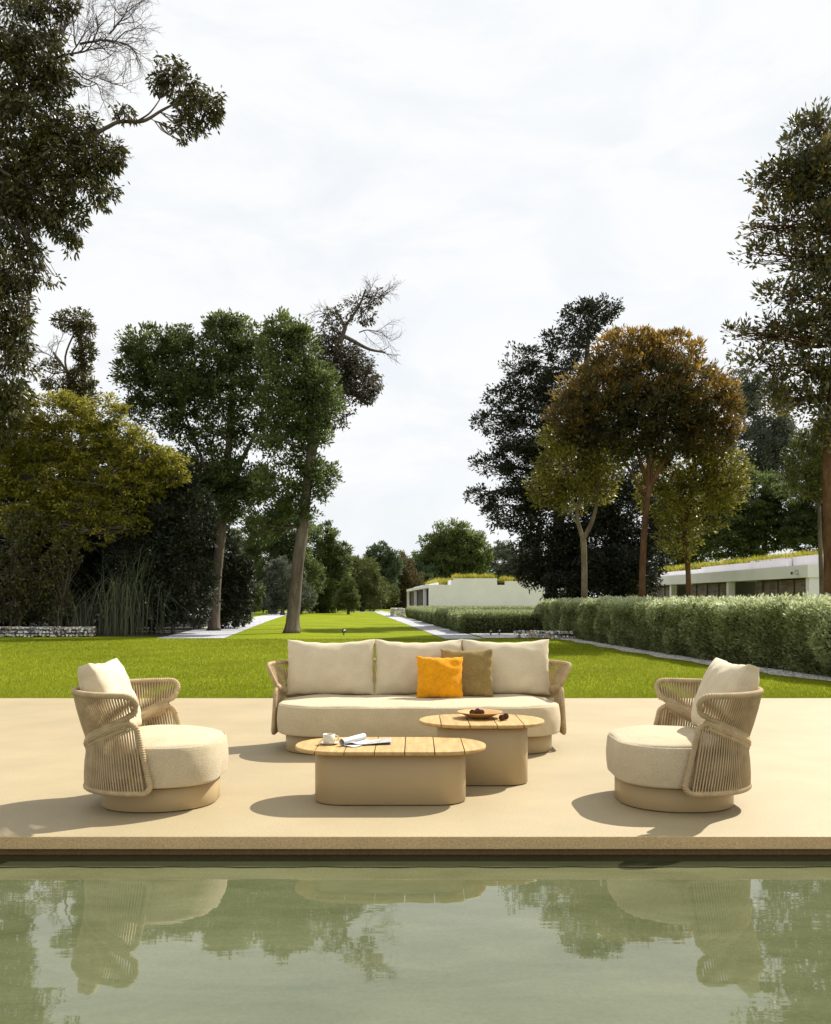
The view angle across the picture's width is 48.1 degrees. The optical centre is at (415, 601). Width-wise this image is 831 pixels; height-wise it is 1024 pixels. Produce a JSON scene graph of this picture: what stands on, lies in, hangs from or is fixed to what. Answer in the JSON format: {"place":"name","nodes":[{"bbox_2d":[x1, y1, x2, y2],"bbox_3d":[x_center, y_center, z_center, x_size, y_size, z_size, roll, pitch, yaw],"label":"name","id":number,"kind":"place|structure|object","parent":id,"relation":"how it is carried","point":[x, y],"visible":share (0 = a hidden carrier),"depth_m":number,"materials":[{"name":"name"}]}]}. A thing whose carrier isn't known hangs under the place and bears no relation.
{"place":"outdoors","nodes":[
{"label":"outdoors","id":0,"kind":"place"},
{"bbox_2d":[4,612,253,635],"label":"bed soil","id":1,"kind":"structure","parent":0,"point":[181,629],"depth_m":40.68,"materials":[{"name":"brown soil"}]},
{"bbox_2d":[0,511,54,630],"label":"shade shrub","id":2,"kind":"object","parent":1,"relation":"on","point":[6,622],"visible":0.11,"depth_m":42.39,"materials":[{"name":"green plant"}]},
{"bbox_2d":[0,504,55,633],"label":"brown shrub","id":3,"kind":"object","parent":1,"relation":"on","point":[23,549],"visible":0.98,"depth_m":38.02,"materials":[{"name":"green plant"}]},
{"bbox_2d":[0,626,95,636],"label":"stone wall","id":4,"kind":"structure","parent":1,"relation":"on","point":[64,631],"depth_m":35.95,"materials":[{"name":"grey stone"}]},
{"bbox_2d":[26,535,84,633],"bbox_3d":[-14.818,-0.696,38.412,2.543,4.171,1.648,0,0,0],"label":"brown shrub","id":5,"kind":"object","parent":1,"relation":"on","point":[64,559],"visible":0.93,"depth_m":38.27,"materials":[{"name":"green plant"}]},
{"bbox_2d":[29,305,103,568],"bbox_3d":[-17.558,-6.605,46.017,4.366,16.040,2.163,0,0,0],"label":"vine clad tree","id":6,"kind":"object","parent":1,"relation":"on","point":[78,328],"visible":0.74,"depth_m":45.82,"materials":[{"name":"green plant"}]},
{"bbox_2d":[13,572,136,634],"bbox_3d":[-13.754,0.110,38.970,6.126,3.179,4.349,0,0,0],"label":"reed clump","id":7,"kind":"object","parent":1,"relation":"on","point":[76,616],"visible":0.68,"depth_m":38.68,"materials":[{"name":"green plant"}]},
{"bbox_2d":[17,509,143,630],"bbox_3d":[-15.118,-1.384,42.438,6.243,5.824,3.725,0,0,0],"label":"shade shrub","id":8,"kind":"object","parent":1,"relation":"on","point":[95,558],"visible":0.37,"depth_m":41.83,"materials":[{"name":"green plant"}]},
{"bbox_2d":[0,386,193,633],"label":"golden tree","id":9,"kind":"object","parent":1,"relation":"on","point":[74,462],"visible":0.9,"depth_m":38.66,"materials":[{"name":"green plant"}]},
{"bbox_2d":[0,412,217,625],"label":"dark shrub","id":10,"kind":"object","parent":1,"relation":"on","point":[9,499],"visible":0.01,"depth_m":51.16,"materials":[{"name":"green plant"}]},
{"bbox_2d":[0,454,220,629],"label":"dark shrub","id":11,"kind":"object","parent":1,"relation":"on","point":[116,494],"visible":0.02,"depth_m":44.31,"materials":[{"name":"green plant"}]},
{"bbox_2d":[0,0,227,633],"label":"overhanging tree","id":12,"kind":"object","parent":1,"relation":"on","point":[44,147],"visible":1,"depth_m":36.95,"materials":[{"name":"green plant"}]},
{"bbox_2d":[41,535,199,635],"bbox_3d":[-12.026,-0.613,38.685,6.982,5.005,6.280,0,0,0],"label":"reed clump","id":13,"kind":"object","parent":1,"relation":"on","point":[116,625],"visible":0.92,"depth_m":38.23,"materials":[{"name":"green plant"}]},
{"bbox_2d":[101,447,222,632],"bbox_3d":[-10.917,-2.596,40.025,5.389,8.116,3.169,0,0,0],"label":"climber thicket","id":14,"kind":"object","parent":1,"relation":"on","point":[174,520],"visible":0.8,"depth_m":39.50,"materials":[{"name":"green plant"}]},
{"bbox_2d":[159,612,286,637],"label":"gravel path","id":15,"kind":"structure","parent":0,"point":[204,632],"depth_m":42.17,"materials":[{"name":"grey gravel"}]},
{"bbox_2d":[106,307,284,629],"bbox_3d":[-10.232,-6.246,43.829,8.816,15.279,4.123,0,0,0],"label":"green tree","id":16,"kind":"object","parent":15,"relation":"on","point":[177,381],"visible":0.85,"depth_m":43.40,"materials":[{"name":"green plant"}]},
{"bbox_2d":[0,609,829,697],"bbox_3d":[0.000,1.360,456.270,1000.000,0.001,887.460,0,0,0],"label":"lawn","id":17,"kind":"structure","parent":0,"point":[361,625],"depth_m":28.93,"materials":[{"name":"green plant"}]},
{"bbox_2d":[183,511,258,628],"bbox_3d":[-10.277,-1.893,47.127,4.239,6.818,3.330,0,0,-25],"label":"climber thicket","id":18,"kind":"object","parent":17,"relation":"on","point":[239,570],"visible":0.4,"depth_m":46.69,"materials":[{"name":"green plant"}]},
{"bbox_2d":[195,527,265,611],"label":"broadleaf tree","id":19,"kind":"object","parent":17,"relation":"on","point":[236,529],"visible":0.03,"depth_m":123.66,"materials":[{"name":"green plant"}]},
{"bbox_2d":[233,580,265,626],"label":"broad shrub","id":20,"kind":"object","parent":17,"relation":"on","point":[257,597],"visible":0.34,"depth_m":49.89,"materials":[{"name":"green plant"}]},
{"bbox_2d":[236,500,327,613],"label":"broadleaf tree","id":21,"kind":"object","parent":17,"relation":"on","point":[282,546],"visible":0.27,"depth_m":103.81,"materials":[{"name":"green plant"}]},
{"bbox_2d":[252,555,317,614],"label":"grey shrub","id":22,"kind":"object","parent":17,"relation":"on","point":[275,585],"visible":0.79,"depth_m":95.38,"materials":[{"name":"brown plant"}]},
{"bbox_2d":[236,305,350,632],"bbox_3d":[-5.301,-5.679,40.517,4.912,14.181,3.469,0,0,0],"label":"green tree","id":23,"kind":"object","parent":17,"relation":"on","point":[307,393],"visible":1,"depth_m":40.14,"materials":[{"name":"green plant"}]},
{"bbox_2d":[260,596,346,611],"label":"understory shrub","id":24,"kind":"object","parent":17,"relation":"on","point":[306,609],"visible":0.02,"depth_m":117.65,"materials":[{"name":"green plant"}]},
{"bbox_2d":[303,519,354,612],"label":"broadleaf tree","id":25,"kind":"object","parent":17,"relation":"on","point":[335,557],"visible":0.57,"depth_m":110.88,"materials":[{"name":"green plant"}]},
{"bbox_2d":[333,575,361,613],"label":"conical tree","id":26,"kind":"object","parent":17,"relation":"on","point":[349,600],"visible":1,"depth_m":99.64,"materials":[{"name":"green plant"}]},
{"bbox_2d":[299,274,402,626],"bbox_3d":[-3.438,-7.615,47.014,5.989,18.033,2.707,0,0,0],"label":"gum tree","id":27,"kind":"object","parent":17,"relation":"on","point":[352,367],"visible":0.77,"depth_m":46.80,"materials":[{"name":"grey plant"}]},
{"bbox_2d":[332,554,390,611],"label":"broadleaf tree","id":28,"kind":"object","parent":17,"relation":"on","point":[371,588],"visible":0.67,"depth_m":127.15,"materials":[{"name":"green plant"}]},
{"bbox_2d":[345,562,401,610],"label":"broadleaf tree","id":29,"kind":"object","parent":17,"relation":"on","point":[391,588],"visible":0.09,"depth_m":141.61,"materials":[{"name":"green plant"}]},
{"bbox_2d":[362,540,405,608],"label":"broadleaf tree","id":30,"kind":"object","parent":17,"relation":"on","point":[390,562],"visible":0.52,"depth_m":163.97,"materials":[{"name":"green plant"}]},
{"bbox_2d":[368,549,424,608],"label":"broadleaf tree","id":31,"kind":"object","parent":17,"relation":"on","point":[407,579],"visible":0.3,"depth_m":170.80,"materials":[{"name":"plant"}]},
{"bbox_2d":[408,570,437,587],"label":"dark shrub","id":32,"kind":"object","parent":17,"relation":"on","point":[429,576],"visible":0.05,"depth_m":177.20,"materials":[{"name":"green plant"}]},
{"bbox_2d":[404,556,446,579],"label":"broadleaf tree","id":33,"kind":"object","parent":17,"relation":"on","point":[420,567],"visible":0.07,"depth_m":180.78,"materials":[{"name":"green plant"}]},
{"bbox_2d":[410,517,496,578],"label":"round tree","id":34,"kind":"object","parent":17,"relation":"on","point":[449,551],"visible":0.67,"depth_m":185.75,"materials":[{"name":"green plant"}]},
{"bbox_2d":[405,605,535,618],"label":"clipped hedge","id":35,"kind":"object","parent":17,"relation":"on","point":[409,611],"visible":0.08,"depth_m":77.42,"materials":[{"name":"plant"}]},
{"bbox_2d":[414,606,533,620],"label":"clipped hedge","id":36,"kind":"object","parent":17,"relation":"on","point":[418,609],"visible":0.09,"depth_m":67.67,"materials":[{"name":"plant"}]},
{"bbox_2d":[420,606,532,624],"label":"clipped hedge","id":37,"kind":"object","parent":17,"relation":"on","point":[426,615],"visible":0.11,"depth_m":58.04,"materials":[{"name":"plant"}]},
{"bbox_2d":[432,607,534,628],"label":"clipped hedge","id":38,"kind":"object","parent":17,"relation":"on","point":[439,616],"visible":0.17,"depth_m":49.18,"materials":[{"name":"plant"}]},
{"bbox_2d":[406,572,568,606],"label":"house","id":39,"kind":"structure","parent":17,"relation":"on","point":[471,589],"depth_m":117.17,"materials":[{"name":"white plaster"},{"name":"grass"},{"name":"dark metal"}]},
{"bbox_2d":[412,591,417,605],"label":"window","id":40,"kind":"structure","parent":39,"relation":"in","point":[412,591],"depth_m":153.49,"materials":[{"name":"glass"}]},
{"bbox_2d":[419,589,427,605],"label":"window","id":41,"kind":"structure","parent":39,"relation":"in","point":[426,589],"depth_m":134.83,"materials":[{"name":"glass"}]},
{"bbox_2d":[446,608,542,633],"bbox_3d":[5.078,0.851,42.482,7.054,1.200,5.562,0,0,-4],"label":"clipped hedge","id":42,"kind":"object","parent":17,"relation":"on","point":[469,621],"visible":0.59,"depth_m":39.82,"materials":[{"name":"plant"}]},
{"bbox_2d":[470,633,557,637],"bbox_3d":[4.200,1.338,37.700,4.000,0.001,6.600,0,0,0],"label":"pebble patch","id":43,"kind":"object","parent":17,"relation":"on","point":[498,635],"visible":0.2,"depth_m":36.90,"materials":[{"name":"gravel"}]},
{"bbox_2d":[514,630,574,638],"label":"stone wall","id":44,"kind":"structure","parent":43,"relation":"on","point":[533,632],"depth_m":34.10,"materials":[{"name":"grey stone"}]},
{"bbox_2d":[485,539,546,582],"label":"broadleaf tree","id":45,"kind":"object","parent":17,"relation":"on","point":[503,569],"visible":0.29,"depth_m":213.64,"materials":[{"name":"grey plant"}]},
{"bbox_2d":[463,292,677,600],"bbox_3d":[9.506,-8.316,54.293,13.724,19.396,6.857,0,0,0],"label":"evergreen tree","id":46,"kind":"object","parent":17,"relation":"on","point":[560,537],"visible":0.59,"depth_m":53.61,"materials":[{"name":"green plant"}]},
{"bbox_2d":[521,421,638,597],"bbox_3d":[7.290,-3.406,41.444,5.181,9.576,3.523,0,0,0],"label":"young tree","id":47,"kind":"object","parent":17,"relation":"on","point":[589,467],"visible":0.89,"depth_m":41.15,"materials":[{"name":"green plant"}]},
{"bbox_2d":[539,542,665,600],"bbox_3d":[10.498,-0.840,51.968,7.238,5.034,3.259,0,0,0],"label":"shade shrub","id":48,"kind":"object","parent":17,"relation":"on","point":[612,579],"visible":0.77,"depth_m":51.48,"materials":[{"name":"green plant"}]},
{"bbox_2d":[540,323,752,596],"bbox_3d":[10.073,-5.451,40.904,9.422,13.666,5.233,0,0,0],"label":"clipped dome tree","id":49,"kind":"object","parent":17,"relation":"on","point":[662,400],"visible":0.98,"depth_m":40.31,"materials":[{"name":"orange plant"}]},
{"bbox_2d":[534,592,830,676],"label":"hedge","id":50,"kind":"object","parent":17,"relation":"on","point":[789,632],"visible":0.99,"depth_m":20.88,"materials":[{"name":"green plant"}]},
{"bbox_2d":[648,478,733,567],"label":"forest tree","id":51,"kind":"object","parent":17,"relation":"on","point":[701,559],"visible":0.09,"depth_m":90.92,"materials":[{"name":"green plant"}]},
{"bbox_2d":[557,638,830,680],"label":"pebble border","id":52,"kind":"object","parent":17,"relation":"on","point":[772,671],"visible":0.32,"depth_m":21.98,"materials":[{"name":"grey gravel"}]},
{"bbox_2d":[631,426,756,598],"bbox_3d":[12.797,-3.582,42.510,5.931,9.926,4.302,0,0,0],"label":"young tree","id":53,"kind":"object","parent":17,"relation":"on","point":[675,489],"visible":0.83,"depth_m":41.95,"materials":[{"name":"green plant"}]},
{"bbox_2d":[693,461,816,561],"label":"forest tree","id":54,"kind":"object","parent":17,"relation":"on","point":[756,523],"visible":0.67,"depth_m":86.55,"materials":[{"name":"green plant"}]},
{"bbox_2d":[725,365,810,487],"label":"forest tree","id":55,"kind":"object","parent":17,"relation":"on","point":[763,435],"visible":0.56,"depth_m":94.64,"materials":[{"name":"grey plant"}]},
{"bbox_2d":[720,96,830,595],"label":"tall slender tree","id":56,"kind":"object","parent":17,"relation":"on","point":[806,181],"visible":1,"depth_m":37.63,"materials":[{"name":"green plant"}]},
{"bbox_2d":[777,439,822,551],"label":"forest tree","id":57,"kind":"object","parent":17,"relation":"on","point":[797,534],"visible":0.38,"depth_m":83.53,"materials":[{"name":"green plant"}]},
{"bbox_2d":[777,419,824,595],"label":"young tree","id":58,"kind":"object","parent":17,"relation":"on","point":[812,471],"visible":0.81,"depth_m":39.91,"materials":[{"name":"green plant"}]},
{"bbox_2d":[0,866,830,1023],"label":"water","id":59,"kind":"structure","parent":0,"point":[418,945],"depth_m":3.93,"materials":[{"name":"green liquid"}]},
{"bbox_2d":[0,698,830,848],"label":"deck","id":60,"kind":"structure","parent":0,"point":[563,797],"depth_m":6.14,"materials":[{"name":"stone"}]},
{"bbox_2d":[71,658,228,812],"bbox_3d":[-1.764,0.861,6.239,0.962,0.937,1.191,0,0,-1],"label":"armchair","id":61,"kind":"object","parent":60,"relation":"on","point":[131,765],"visible":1,"depth_m":5.86,"materials":[{"name":"beige fabric"}]},
{"bbox_2d":[295,737,485,804],"bbox_3d":[-0.168,1.147,6.315,1.289,0.364,0.670,0,0,0],"label":"coffee table","id":62,"kind":"object","parent":60,"relation":"on","point":[417,771],"visible":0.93,"depth_m":6.06,"materials":[{"name":"beige concrete"}]},
{"bbox_2d":[320,741,338,744],"bbox_3d":[-0.585,0.958,6.300,0.129,0.012,0.129,0,0,0],"label":"saucer","id":63,"kind":"object","parent":62,"relation":"on","point":[336,742],"visible":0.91,"depth_m":6.29,"materials":[{"name":"beige ceramic"}]},
{"bbox_2d":[323,733,338,743],"bbox_3d":[-0.580,0.925,6.296,0.097,0.060,0.084,0,0,37],"label":"cup","id":64,"kind":"object","parent":63,"relation":"on","point":[328,738],"visible":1,"depth_m":6.27,"materials":[{"name":"beige ceramic"}]},
{"bbox_2d":[339,733,391,746],"bbox_3d":[-0.325,0.934,6.304,0.400,0.059,0.257,0,0,-15],"label":"magazine","id":65,"kind":"object","parent":62,"relation":"on","point":[356,740],"visible":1,"depth_m":6.29,"materials":[{"name":"white paper"}]},
{"bbox_2d":[266,639,571,753],"bbox_3d":[0.030,0.841,8.556,2.790,0.976,1.208,0,0,0],"label":"sofa","id":66,"kind":"object","parent":60,"relation":"on","point":[328,688],"visible":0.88,"depth_m":8.71,"materials":[{"name":"beige fabric"}]},
{"bbox_2d":[416,656,462,697],"bbox_3d":[0.219,0.689,8.476,0.429,0.396,0.188,1,-16,-2],"label":"throw cushion","id":67,"kind":"object","parent":66,"relation":"on","point":[440,677],"visible":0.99,"depth_m":8.41,"materials":[{"name":"orange fabric"}]},
{"bbox_2d":[440,649,492,696],"bbox_3d":[0.474,0.660,8.620,0.486,0.451,0.188,0,-14,2],"label":"throw cushion","id":68,"kind":"object","parent":66,"relation":"on","point":[477,680],"visible":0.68,"depth_m":8.55,"materials":[{"name":"beige fabric"}]},
{"bbox_2d":[419,714,543,785],"bbox_3d":[0.495,1.105,6.980,0.935,0.447,0.670,0,0,0],"label":"side table","id":69,"kind":"object","parent":60,"relation":"on","point":[501,759],"visible":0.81,"depth_m":6.71,"materials":[{"name":"beige concrete"}]},
{"bbox_2d":[457,709,502,718],"bbox_3d":[0.487,0.856,7.060,0.346,0.048,0.346,0,0,0],"label":"bowl","id":70,"kind":"object","parent":69,"relation":"on","point":[488,713],"visible":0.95,"depth_m":7.00,"materials":[{"name":"brown wood"}]},
{"bbox_2d":[499,715,504,720],"bbox_3d":[0.641,0.859,6.898,0.051,0.051,0.062,11,-9,-20],"label":"pine cone","id":71,"kind":"object","parent":69,"relation":"on","point":[501,717],"visible":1,"depth_m":6.89,"materials":[{"name":"brown plant"}]},
{"bbox_2d":[606,658,763,812],"bbox_3d":[1.789,0.861,6.239,0.962,0.937,1.191,0,0,1],"label":"armchair","id":72,"kind":"object","parent":60,"relation":"on","point":[701,766],"visible":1,"depth_m":5.86,"materials":[{"name":"beige fabric"}]},
{"bbox_2d":[0,0,830,596],"label":"sky","id":73,"kind":"structure","parent":0,"point":[509,162],"materials":[{"name":"white"}]},
{"bbox_2d":[374,611,482,638],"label":"gravel path","id":74,"kind":"structure","parent":0,"point":[439,631],"depth_m":46.90,"materials":[{"name":"grey gravel"}]},
{"bbox_2d":[390,608,404,616],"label":"stone wall","id":75,"kind":"structure","parent":74,"relation":"on","point":[402,610],"depth_m":84.36,"materials":[{"name":"grey stone"}]},
{"bbox_2d":[633,549,818,598],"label":"house","id":76,"kind":"structure","parent":0,"point":[794,573],"depth_m":51.55,"materials":[{"name":"white plaster"},{"name":"grass"},{"name":"glass"}]},
{"label":"ground","id":77,"kind":"structure","parent":0,"visible":0},
{"bbox_2d":[0,849,830,854],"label":"pool wall","id":78,"kind":"structure","parent":77,"relation":"on","point":[415,851],"depth_m":5.33,"materials":[{"name":"stone"}]},
{"bbox_2d":[0,855,830,866],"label":"dark edge channel","id":79,"kind":"object","parent":78,"relation":"attached to","point":[414,860],"visible":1,"depth_m":5.21,"materials":[{"name":"liquid"}]}
]}

